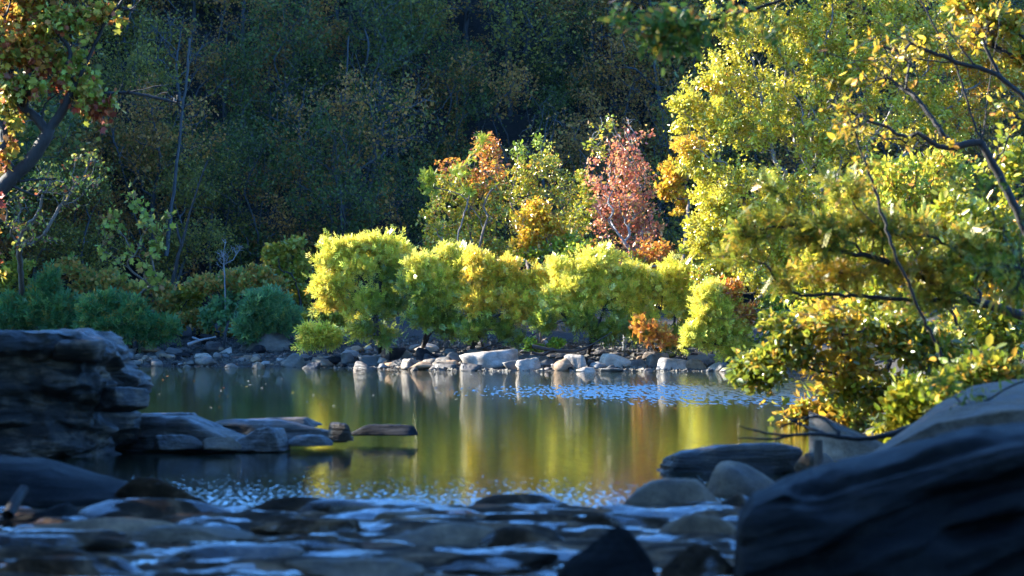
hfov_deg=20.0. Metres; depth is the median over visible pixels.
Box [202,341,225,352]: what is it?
stone
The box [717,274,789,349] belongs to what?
shrub
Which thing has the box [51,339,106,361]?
rock
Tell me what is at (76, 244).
forest tree
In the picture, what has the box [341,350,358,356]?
stone
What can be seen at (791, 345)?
shrub
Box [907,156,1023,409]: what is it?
sapling
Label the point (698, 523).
rock
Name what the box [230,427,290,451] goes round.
rock
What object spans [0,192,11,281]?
shrub
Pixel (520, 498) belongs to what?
rock
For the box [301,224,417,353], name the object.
willow
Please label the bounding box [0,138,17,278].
forest tree
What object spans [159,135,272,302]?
forest tree
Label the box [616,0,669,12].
forest tree
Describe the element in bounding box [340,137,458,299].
forest tree
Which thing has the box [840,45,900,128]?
forest tree
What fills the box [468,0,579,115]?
forest tree
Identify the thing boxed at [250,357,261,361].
stone
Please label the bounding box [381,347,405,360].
rock
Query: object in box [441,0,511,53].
forest tree
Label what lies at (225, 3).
forest tree
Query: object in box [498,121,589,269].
forest tree
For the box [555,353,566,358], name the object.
stone
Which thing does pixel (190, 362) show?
stone
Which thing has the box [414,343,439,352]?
stone
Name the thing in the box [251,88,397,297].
forest tree
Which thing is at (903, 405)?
shrub
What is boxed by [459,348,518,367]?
rock
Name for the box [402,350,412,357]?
stone
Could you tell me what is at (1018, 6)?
forest tree
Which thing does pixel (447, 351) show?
stone
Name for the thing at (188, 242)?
forest tree
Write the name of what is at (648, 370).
rock
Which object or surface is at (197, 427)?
rock
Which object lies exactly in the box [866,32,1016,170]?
forest tree
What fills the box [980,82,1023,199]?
forest tree
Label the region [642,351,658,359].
stone
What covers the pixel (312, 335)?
shrub
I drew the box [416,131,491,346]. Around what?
tree
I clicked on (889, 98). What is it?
forest tree
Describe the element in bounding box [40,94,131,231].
forest tree
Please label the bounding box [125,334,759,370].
gravel
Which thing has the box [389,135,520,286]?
forest tree
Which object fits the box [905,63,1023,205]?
forest tree
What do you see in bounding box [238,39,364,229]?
forest tree
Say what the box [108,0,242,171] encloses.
forest tree
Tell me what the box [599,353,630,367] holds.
rock
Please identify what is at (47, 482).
rock
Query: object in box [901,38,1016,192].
forest tree
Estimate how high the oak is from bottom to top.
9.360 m
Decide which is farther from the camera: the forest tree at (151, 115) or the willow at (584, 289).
the forest tree at (151, 115)
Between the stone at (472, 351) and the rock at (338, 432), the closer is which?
the rock at (338, 432)
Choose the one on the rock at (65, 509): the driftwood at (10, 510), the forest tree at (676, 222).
the driftwood at (10, 510)
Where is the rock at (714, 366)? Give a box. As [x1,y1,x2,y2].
[708,362,721,370]
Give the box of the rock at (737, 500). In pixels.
[720,494,747,506]
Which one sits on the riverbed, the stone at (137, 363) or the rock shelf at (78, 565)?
the rock shelf at (78, 565)
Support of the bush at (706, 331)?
on the ground
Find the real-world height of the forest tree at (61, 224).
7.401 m
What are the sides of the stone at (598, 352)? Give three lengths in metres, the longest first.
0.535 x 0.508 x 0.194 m
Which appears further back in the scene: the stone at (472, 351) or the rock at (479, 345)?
the rock at (479, 345)
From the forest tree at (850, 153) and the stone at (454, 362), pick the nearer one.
the stone at (454, 362)
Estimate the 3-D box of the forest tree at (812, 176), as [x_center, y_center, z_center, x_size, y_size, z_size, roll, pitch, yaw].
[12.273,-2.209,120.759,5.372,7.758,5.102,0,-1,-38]
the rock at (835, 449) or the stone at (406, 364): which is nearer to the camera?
the rock at (835, 449)
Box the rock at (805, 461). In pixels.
[794,452,832,472]
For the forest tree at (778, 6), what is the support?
on the ground
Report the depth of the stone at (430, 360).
90.76 m
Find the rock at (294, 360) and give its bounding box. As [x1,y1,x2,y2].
[281,354,305,366]
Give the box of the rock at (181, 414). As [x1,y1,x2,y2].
[141,412,197,415]
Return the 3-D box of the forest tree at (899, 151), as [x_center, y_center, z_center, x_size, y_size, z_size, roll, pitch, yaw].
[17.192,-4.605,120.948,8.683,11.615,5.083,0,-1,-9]
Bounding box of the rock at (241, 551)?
[152,544,304,564]
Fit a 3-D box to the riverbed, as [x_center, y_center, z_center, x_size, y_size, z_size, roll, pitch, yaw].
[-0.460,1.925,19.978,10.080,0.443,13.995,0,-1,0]
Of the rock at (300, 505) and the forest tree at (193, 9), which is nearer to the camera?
the rock at (300, 505)
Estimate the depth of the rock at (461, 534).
20.04 m
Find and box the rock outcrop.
[0,328,153,457]
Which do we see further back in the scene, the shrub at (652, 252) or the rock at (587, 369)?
the shrub at (652, 252)
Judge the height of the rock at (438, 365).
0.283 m
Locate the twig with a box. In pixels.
[298,536,313,553]
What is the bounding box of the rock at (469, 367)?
[460,363,482,370]
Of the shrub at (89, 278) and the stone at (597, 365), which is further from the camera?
the shrub at (89, 278)
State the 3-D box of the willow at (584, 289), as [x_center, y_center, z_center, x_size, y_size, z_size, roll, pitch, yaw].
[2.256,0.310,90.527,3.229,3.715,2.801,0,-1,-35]
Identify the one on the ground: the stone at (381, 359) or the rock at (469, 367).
the stone at (381, 359)
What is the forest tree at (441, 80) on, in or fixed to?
on the ground
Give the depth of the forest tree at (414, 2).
127.17 m
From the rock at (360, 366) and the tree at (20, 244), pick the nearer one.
the rock at (360, 366)
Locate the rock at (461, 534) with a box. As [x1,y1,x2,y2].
[379,522,494,546]
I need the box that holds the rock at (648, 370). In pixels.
[643,368,653,371]
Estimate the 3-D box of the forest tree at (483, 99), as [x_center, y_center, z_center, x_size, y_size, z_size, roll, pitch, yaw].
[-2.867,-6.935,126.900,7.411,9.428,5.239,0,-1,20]
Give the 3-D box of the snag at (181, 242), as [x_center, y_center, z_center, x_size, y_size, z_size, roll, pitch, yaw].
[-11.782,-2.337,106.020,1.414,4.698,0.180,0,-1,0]
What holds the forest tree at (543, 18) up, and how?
on the ground
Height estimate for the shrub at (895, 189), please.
5.413 m
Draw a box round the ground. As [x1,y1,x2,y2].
[0,0,1023,434]
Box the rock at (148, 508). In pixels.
[74,498,232,518]
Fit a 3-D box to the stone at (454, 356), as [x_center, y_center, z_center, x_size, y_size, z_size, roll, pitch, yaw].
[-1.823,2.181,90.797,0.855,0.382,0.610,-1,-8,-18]
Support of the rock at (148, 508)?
on the riverbed
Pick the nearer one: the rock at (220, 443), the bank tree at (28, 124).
the rock at (220, 443)
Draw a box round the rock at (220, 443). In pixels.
[202,437,241,449]
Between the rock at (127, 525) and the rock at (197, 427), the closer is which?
the rock at (127, 525)
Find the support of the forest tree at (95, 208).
on the ground
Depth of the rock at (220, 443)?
34.12 m
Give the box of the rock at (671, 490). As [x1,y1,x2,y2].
[624,478,718,503]
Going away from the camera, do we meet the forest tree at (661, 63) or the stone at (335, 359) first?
the stone at (335, 359)
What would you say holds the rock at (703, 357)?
on the ground
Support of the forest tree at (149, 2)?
on the ground
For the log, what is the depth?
99.95 m
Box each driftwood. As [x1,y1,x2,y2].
[2,485,28,520]
[738,411,912,440]
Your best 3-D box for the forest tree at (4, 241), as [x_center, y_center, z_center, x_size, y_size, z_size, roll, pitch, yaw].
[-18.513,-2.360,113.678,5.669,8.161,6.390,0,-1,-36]
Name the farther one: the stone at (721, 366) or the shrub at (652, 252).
the shrub at (652, 252)
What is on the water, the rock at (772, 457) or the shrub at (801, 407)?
the rock at (772, 457)
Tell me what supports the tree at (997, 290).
on the ground
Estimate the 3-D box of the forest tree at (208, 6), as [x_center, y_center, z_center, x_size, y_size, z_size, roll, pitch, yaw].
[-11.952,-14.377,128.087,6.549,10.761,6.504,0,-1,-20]
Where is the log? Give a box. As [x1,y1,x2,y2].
[187,336,215,345]
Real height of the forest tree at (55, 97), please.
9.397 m
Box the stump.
[814,440,823,465]
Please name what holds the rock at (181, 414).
on the rock at (173, 442)
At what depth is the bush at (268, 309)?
100.52 m
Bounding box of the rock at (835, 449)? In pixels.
[809,411,884,460]
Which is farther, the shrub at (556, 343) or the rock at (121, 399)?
the shrub at (556, 343)
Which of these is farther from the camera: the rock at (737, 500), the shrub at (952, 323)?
the shrub at (952, 323)
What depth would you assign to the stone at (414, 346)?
94.92 m
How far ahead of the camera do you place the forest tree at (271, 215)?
117.54 m
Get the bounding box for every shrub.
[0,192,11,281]
[0,250,38,301]
[54,251,182,313]
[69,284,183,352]
[158,282,206,339]
[174,306,235,336]
[184,262,293,345]
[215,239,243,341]
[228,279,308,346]
[260,233,313,341]
[290,315,345,354]
[300,301,350,337]
[420,168,598,262]
[520,331,567,352]
[558,234,708,347]
[628,312,682,352]
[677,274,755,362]
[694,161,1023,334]
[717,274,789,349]
[723,292,1007,429]
[767,366,879,424]
[772,234,912,337]
[797,275,933,376]
[838,129,1023,368]
[839,143,981,382]
[865,366,938,442]
[919,333,1023,413]
[932,291,1023,360]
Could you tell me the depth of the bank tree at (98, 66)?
112.79 m
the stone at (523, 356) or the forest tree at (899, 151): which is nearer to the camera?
the stone at (523, 356)
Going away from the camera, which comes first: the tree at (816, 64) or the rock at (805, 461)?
the rock at (805, 461)
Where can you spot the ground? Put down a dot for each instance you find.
(516, 126)
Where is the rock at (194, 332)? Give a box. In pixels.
[191,329,213,338]
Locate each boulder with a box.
[733,422,1023,575]
[873,379,1023,451]
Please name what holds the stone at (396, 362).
on the ground
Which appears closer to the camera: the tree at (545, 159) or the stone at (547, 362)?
the stone at (547, 362)
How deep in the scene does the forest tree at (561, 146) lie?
119.04 m
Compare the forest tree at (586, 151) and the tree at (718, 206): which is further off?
the forest tree at (586, 151)
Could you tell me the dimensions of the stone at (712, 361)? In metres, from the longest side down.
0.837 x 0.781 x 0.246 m
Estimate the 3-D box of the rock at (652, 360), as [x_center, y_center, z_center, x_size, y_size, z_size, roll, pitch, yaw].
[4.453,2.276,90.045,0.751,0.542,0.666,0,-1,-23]
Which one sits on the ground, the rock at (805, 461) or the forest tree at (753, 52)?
the forest tree at (753, 52)
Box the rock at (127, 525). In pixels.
[15,517,175,533]
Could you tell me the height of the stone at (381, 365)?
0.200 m
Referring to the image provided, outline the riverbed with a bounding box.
[0,498,741,575]
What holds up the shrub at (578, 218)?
on the ground
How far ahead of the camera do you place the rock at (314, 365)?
93.13 m
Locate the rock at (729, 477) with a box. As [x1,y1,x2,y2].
[707,460,774,494]
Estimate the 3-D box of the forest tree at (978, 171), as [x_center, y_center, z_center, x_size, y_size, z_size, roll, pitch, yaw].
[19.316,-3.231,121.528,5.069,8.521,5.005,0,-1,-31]
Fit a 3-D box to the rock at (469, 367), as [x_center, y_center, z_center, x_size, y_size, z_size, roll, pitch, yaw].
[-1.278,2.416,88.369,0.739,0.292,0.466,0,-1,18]
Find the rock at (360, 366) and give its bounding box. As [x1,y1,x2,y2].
[353,361,372,370]
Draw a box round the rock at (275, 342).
[246,332,291,350]
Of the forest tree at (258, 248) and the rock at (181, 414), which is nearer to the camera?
the rock at (181, 414)
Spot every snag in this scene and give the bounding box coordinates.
[164,38,190,255]
[171,160,208,284]
[339,36,356,187]
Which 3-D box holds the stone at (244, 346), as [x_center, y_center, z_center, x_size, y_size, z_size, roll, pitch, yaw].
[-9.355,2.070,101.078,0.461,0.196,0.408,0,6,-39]
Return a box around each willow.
[0,259,80,330]
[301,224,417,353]
[391,237,482,347]
[446,241,564,351]
[523,240,642,354]
[616,250,698,355]
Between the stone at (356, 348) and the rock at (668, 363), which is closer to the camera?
the rock at (668, 363)
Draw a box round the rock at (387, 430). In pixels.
[351,424,417,435]
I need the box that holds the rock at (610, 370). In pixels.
[600,368,622,371]
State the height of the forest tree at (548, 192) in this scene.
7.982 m
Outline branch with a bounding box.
[588,0,843,78]
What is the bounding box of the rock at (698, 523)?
[658,514,735,533]
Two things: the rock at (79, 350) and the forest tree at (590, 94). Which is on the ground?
the forest tree at (590, 94)
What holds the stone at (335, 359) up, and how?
on the ground
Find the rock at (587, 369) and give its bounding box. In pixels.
[576,367,595,371]
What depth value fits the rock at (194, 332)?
104.10 m
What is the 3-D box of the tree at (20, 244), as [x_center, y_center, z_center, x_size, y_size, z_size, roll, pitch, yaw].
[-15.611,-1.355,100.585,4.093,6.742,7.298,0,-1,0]
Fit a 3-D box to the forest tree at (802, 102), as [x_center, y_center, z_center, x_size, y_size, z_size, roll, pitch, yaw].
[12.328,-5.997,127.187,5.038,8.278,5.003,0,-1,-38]
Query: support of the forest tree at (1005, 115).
on the ground
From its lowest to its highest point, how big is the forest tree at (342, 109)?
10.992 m
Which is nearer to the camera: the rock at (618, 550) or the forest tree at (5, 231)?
the rock at (618, 550)
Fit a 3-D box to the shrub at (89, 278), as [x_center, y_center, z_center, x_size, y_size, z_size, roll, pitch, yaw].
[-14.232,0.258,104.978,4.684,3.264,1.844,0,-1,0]
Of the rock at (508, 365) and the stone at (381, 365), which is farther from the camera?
the stone at (381, 365)
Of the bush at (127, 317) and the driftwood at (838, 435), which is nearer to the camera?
the driftwood at (838, 435)
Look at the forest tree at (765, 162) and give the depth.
124.52 m
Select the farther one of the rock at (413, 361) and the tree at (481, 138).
the tree at (481, 138)
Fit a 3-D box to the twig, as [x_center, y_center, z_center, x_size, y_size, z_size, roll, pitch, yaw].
[-1.321,1.646,18.585,0.104,0.120,0.016,0,-1,0]
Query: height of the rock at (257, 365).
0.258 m
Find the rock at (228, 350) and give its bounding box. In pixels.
[219,347,231,353]
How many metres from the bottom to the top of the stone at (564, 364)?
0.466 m
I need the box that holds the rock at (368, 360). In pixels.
[358,355,381,365]
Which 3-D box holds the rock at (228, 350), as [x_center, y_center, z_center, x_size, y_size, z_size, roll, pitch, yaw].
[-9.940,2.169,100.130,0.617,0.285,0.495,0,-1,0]
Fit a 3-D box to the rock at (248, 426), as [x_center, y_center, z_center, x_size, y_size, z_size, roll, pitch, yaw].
[-2.944,1.777,36.259,1.933,0.291,1.011,0,-1,-10]
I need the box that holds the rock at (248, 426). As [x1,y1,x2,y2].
[215,419,353,440]
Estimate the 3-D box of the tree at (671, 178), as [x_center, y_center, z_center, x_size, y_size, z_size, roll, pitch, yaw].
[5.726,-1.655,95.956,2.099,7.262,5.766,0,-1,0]
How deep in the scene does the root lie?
89.95 m
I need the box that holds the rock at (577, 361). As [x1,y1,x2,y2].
[564,354,586,367]
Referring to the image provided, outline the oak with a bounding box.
[0,0,187,199]
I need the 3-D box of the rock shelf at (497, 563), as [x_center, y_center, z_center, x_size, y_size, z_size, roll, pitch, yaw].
[-0.123,1.710,18.093,0.838,0.105,0.419,0,-1,0]
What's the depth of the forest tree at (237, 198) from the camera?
118.31 m
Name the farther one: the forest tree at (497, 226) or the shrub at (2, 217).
the forest tree at (497, 226)
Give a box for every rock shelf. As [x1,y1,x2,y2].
[0,534,137,550]
[0,555,140,575]
[126,525,258,541]
[251,517,361,533]
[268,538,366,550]
[284,558,424,575]
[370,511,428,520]
[427,552,558,572]
[480,513,581,521]
[576,514,669,528]
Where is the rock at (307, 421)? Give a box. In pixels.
[251,417,322,426]
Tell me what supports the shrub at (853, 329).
on the ground
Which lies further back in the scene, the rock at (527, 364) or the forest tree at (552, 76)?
the forest tree at (552, 76)
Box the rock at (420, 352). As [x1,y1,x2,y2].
[416,347,438,360]
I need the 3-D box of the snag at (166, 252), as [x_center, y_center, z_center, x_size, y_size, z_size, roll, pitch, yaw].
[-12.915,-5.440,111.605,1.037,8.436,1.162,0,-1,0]
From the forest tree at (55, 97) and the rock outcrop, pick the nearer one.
the rock outcrop
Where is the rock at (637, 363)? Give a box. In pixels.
[630,359,647,367]
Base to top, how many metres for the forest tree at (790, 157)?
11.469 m
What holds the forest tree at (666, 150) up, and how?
on the ground
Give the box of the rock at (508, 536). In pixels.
[477,524,564,547]
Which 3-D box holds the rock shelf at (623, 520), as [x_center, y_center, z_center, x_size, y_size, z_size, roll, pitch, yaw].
[0.943,1.737,21.619,0.943,0.111,0.472,0,-1,0]
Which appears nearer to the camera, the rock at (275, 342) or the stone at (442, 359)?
the stone at (442, 359)
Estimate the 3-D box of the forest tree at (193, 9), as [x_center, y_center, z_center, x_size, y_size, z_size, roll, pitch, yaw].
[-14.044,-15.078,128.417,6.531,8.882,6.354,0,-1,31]
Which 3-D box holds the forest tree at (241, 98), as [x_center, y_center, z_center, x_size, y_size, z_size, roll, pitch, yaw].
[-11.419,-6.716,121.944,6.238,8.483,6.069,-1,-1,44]
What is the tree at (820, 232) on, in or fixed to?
on the ground
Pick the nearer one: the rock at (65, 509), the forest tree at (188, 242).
the rock at (65, 509)
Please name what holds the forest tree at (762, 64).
on the ground
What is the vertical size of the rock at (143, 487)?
0.275 m
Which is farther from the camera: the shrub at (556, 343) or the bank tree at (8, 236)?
the bank tree at (8, 236)
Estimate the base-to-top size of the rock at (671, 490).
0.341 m
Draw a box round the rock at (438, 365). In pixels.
[429,362,457,368]
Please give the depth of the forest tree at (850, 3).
136.24 m
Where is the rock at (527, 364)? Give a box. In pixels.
[515,358,540,370]
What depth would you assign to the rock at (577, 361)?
89.09 m
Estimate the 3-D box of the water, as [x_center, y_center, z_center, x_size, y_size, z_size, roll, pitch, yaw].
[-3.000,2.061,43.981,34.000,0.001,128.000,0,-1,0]
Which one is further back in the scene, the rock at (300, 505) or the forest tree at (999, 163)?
the forest tree at (999, 163)
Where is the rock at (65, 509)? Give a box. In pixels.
[0,503,77,524]
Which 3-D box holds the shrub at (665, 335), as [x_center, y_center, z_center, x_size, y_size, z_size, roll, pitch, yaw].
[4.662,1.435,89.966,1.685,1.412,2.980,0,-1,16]
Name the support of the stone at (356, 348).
on the ground
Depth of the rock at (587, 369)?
87.47 m
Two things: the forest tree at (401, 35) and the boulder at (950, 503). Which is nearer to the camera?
the boulder at (950, 503)
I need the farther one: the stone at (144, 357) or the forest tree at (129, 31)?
the forest tree at (129, 31)
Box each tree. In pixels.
[0,28,85,241]
[0,38,110,247]
[0,66,97,215]
[0,111,59,290]
[0,129,112,287]
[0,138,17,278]
[0,145,92,288]
[0,148,109,295]
[1,5,108,199]
[3,2,101,136]
[4,0,103,140]
[9,152,135,295]
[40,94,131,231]
[43,106,173,271]
[56,0,186,117]
[56,38,138,208]
[57,0,138,58]
[59,67,235,301]
[73,0,192,59]
[93,32,200,235]
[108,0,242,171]
[136,150,246,289]
[158,0,289,126]
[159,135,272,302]
[164,22,312,211]
[168,0,256,65]
[169,103,340,270]
[181,95,279,246]
[182,0,206,30]
[211,0,353,178]
[229,151,330,268]
[232,0,360,107]
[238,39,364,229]
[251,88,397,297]
[255,61,449,279]
[277,0,453,187]
[306,0,473,164]
[306,53,453,235]
[322,0,344,23]
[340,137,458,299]
[350,30,459,202]
[372,0,460,100]
[377,23,519,216]
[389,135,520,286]
[391,0,496,129]
[399,48,543,216]
[410,131,517,256]
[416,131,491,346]
[421,144,535,278]
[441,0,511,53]
[445,154,533,308]
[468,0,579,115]
[471,0,586,99]
[484,96,645,266]
[488,75,618,209]
[496,128,585,343]
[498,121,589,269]
[506,195,584,343]
[509,0,575,54]
[512,0,619,128]
[523,0,656,85]
[546,159,653,261]
[549,110,646,246]
[560,7,692,156]
[561,49,673,211]
[576,0,728,216]
[580,143,677,258]
[581,114,667,350]
[588,0,709,105]
[604,97,731,245]
[610,0,720,123]
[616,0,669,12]
[620,54,753,279]
[637,112,805,267]
[652,133,711,321]
[661,0,1023,349]
[666,116,765,256]
[668,0,735,102]
[680,178,807,302]
[699,0,828,174]
[706,0,871,163]
[709,0,795,78]
[712,96,849,217]
[717,65,857,296]
[738,55,864,198]
[756,31,931,210]
[757,2,852,74]
[780,152,850,259]
[788,180,904,339]
[799,0,876,34]
[800,0,1023,235]
[828,48,1018,242]
[834,0,935,86]
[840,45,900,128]
[840,94,955,175]
[858,32,965,143]
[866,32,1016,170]
[881,0,955,66]
[895,163,977,314]
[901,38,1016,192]
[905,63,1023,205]
[916,121,1016,205]
[940,0,1023,74]
[943,71,1023,155]
[954,81,1023,202]
[956,0,1023,97]
[969,117,1023,212]
[974,124,1023,214]
[978,200,1023,325]
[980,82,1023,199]
[992,0,1023,42]
[999,129,1023,207]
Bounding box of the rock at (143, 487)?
[114,477,212,504]
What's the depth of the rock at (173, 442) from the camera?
34.31 m
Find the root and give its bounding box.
[532,332,611,355]
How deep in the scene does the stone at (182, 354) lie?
99.55 m
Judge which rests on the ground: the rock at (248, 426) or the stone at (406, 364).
the stone at (406, 364)
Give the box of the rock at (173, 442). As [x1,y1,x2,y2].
[153,434,202,449]
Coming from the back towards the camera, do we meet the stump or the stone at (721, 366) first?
the stone at (721, 366)
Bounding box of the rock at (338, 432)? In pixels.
[328,422,351,442]
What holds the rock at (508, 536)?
on the riverbed
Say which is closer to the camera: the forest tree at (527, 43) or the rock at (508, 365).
the rock at (508, 365)
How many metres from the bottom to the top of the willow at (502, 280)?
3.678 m
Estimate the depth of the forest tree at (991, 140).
120.19 m
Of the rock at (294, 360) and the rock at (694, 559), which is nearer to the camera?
the rock at (694, 559)
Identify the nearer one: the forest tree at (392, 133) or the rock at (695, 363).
the rock at (695, 363)
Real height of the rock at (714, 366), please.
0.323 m
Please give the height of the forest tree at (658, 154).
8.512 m
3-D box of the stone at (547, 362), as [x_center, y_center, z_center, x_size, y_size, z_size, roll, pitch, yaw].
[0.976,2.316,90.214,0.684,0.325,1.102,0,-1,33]
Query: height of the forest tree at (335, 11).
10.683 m
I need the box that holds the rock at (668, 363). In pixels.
[656,358,687,369]
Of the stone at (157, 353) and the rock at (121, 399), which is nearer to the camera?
the rock at (121, 399)
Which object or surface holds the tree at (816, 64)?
on the ground
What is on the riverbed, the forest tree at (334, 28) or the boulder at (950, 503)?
the boulder at (950, 503)
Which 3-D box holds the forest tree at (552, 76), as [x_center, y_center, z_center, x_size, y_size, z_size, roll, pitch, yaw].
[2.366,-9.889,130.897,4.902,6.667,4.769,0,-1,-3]
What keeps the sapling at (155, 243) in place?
on the ground
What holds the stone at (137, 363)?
on the ground
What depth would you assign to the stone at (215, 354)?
98.76 m
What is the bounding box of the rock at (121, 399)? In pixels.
[94,387,149,412]
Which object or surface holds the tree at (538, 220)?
on the ground
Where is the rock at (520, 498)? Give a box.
[473,494,560,504]
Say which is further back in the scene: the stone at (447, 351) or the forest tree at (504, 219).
the forest tree at (504, 219)
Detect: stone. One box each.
[134,360,140,365]
[137,346,160,352]
[141,355,148,360]
[151,361,162,365]
[155,350,165,355]
[165,347,181,354]
[175,353,190,356]
[186,360,194,365]
[194,353,205,357]
[195,357,214,365]
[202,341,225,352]
[213,352,221,357]
[225,363,237,366]
[239,344,247,349]
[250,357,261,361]
[251,345,266,353]
[261,361,269,364]
[301,354,309,360]
[312,357,334,366]
[325,355,340,363]
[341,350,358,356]
[341,352,354,363]
[351,346,363,351]
[377,357,385,363]
[377,363,386,368]
[390,359,402,366]
[401,361,412,368]
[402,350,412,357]
[408,361,432,369]
[409,344,421,350]
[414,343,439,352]
[423,353,430,359]
[423,359,434,362]
[435,357,451,361]
[444,349,456,354]
[446,352,461,361]
[446,360,459,364]
[468,350,482,352]
[518,353,530,359]
[540,358,554,366]
[553,358,574,370]
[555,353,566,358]
[589,362,607,368]
[592,350,605,355]
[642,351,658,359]
[701,358,720,365]
[715,362,728,370]
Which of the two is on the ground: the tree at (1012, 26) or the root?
the tree at (1012, 26)
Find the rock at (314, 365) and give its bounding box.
[302,362,320,367]
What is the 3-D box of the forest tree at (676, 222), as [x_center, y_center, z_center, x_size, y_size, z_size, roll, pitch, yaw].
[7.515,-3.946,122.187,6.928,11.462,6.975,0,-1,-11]
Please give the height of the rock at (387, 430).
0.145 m
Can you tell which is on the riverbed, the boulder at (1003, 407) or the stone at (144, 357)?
the boulder at (1003, 407)
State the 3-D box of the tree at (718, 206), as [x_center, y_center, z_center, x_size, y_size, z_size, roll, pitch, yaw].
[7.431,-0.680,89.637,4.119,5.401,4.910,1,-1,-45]
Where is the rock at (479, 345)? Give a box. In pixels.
[475,340,491,350]
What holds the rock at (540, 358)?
on the ground
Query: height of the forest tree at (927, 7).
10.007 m
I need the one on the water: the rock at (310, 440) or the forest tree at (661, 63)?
the rock at (310, 440)
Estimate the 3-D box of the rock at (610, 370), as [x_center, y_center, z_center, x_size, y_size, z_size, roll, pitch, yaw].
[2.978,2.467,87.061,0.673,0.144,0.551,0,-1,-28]
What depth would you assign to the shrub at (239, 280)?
103.24 m
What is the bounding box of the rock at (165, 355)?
[159,353,174,357]
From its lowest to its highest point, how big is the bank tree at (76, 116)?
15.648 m
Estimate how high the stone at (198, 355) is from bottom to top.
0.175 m
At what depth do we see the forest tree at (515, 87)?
125.89 m
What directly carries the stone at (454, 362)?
on the ground
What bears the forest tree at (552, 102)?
on the ground
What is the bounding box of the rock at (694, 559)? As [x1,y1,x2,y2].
[660,543,733,575]
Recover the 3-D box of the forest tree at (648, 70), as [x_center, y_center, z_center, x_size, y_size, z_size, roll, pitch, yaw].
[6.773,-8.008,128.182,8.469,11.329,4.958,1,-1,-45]
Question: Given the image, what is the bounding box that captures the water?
[0,366,872,575]
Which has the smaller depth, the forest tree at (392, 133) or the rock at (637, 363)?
the rock at (637, 363)
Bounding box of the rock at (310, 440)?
[288,434,332,445]
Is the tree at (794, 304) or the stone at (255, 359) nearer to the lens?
the tree at (794, 304)
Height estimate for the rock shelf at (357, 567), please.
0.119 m
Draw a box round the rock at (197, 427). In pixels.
[119,415,245,451]
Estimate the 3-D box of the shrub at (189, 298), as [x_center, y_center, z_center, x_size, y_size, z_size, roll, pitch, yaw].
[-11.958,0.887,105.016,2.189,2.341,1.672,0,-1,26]
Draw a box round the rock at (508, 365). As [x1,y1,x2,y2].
[503,360,516,369]
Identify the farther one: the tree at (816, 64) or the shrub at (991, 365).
the tree at (816, 64)
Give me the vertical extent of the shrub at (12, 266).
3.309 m
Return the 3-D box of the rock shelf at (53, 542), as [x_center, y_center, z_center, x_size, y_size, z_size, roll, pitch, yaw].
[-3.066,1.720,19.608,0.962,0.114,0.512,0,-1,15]
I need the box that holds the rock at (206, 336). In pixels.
[200,334,216,344]
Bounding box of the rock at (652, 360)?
[645,353,668,366]
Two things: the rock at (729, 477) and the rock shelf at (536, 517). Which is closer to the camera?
the rock shelf at (536, 517)
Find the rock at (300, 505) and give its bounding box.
[248,497,383,513]
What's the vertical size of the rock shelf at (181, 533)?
0.106 m
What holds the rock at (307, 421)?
on the water
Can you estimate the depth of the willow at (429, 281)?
91.76 m
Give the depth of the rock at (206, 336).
102.33 m
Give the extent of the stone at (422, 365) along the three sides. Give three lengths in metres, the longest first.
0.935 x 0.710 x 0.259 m
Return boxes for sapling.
[94,181,177,342]
[816,78,944,365]
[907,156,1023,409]
[979,203,1023,319]
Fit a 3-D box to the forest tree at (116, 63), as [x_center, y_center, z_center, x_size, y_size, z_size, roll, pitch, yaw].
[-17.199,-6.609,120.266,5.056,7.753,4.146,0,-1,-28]
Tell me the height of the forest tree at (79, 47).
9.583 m
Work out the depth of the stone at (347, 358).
94.62 m
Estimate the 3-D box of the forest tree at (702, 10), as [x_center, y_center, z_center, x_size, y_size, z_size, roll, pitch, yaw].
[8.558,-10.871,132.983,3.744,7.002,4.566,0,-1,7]
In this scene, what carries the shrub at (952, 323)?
on the ground
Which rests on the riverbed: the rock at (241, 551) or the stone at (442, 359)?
the rock at (241, 551)
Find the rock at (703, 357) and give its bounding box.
[687,354,714,360]
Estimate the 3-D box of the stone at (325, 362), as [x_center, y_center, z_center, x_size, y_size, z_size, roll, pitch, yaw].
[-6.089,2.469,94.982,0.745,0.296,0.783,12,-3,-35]
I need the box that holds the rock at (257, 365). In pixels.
[252,362,264,367]
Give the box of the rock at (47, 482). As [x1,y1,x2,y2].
[0,455,127,506]
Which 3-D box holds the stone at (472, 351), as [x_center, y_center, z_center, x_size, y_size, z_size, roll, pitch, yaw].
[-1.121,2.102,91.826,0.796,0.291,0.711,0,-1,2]
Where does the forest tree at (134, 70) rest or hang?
on the ground
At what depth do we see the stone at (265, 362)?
96.68 m
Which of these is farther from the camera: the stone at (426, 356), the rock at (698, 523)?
the stone at (426, 356)
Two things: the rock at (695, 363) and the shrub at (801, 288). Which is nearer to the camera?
the shrub at (801, 288)
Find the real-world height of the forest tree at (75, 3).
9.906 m
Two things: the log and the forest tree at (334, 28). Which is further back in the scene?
the forest tree at (334, 28)
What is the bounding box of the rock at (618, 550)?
[557,525,656,575]
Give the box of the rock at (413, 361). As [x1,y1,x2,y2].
[401,358,417,364]
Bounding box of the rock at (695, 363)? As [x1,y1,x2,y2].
[685,359,706,368]
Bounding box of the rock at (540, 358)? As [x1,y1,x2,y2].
[526,355,547,360]
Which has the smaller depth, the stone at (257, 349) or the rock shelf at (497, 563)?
the rock shelf at (497, 563)
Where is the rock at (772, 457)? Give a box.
[656,442,802,472]
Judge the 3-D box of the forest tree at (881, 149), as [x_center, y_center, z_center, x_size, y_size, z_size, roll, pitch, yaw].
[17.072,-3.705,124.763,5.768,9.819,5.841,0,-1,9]

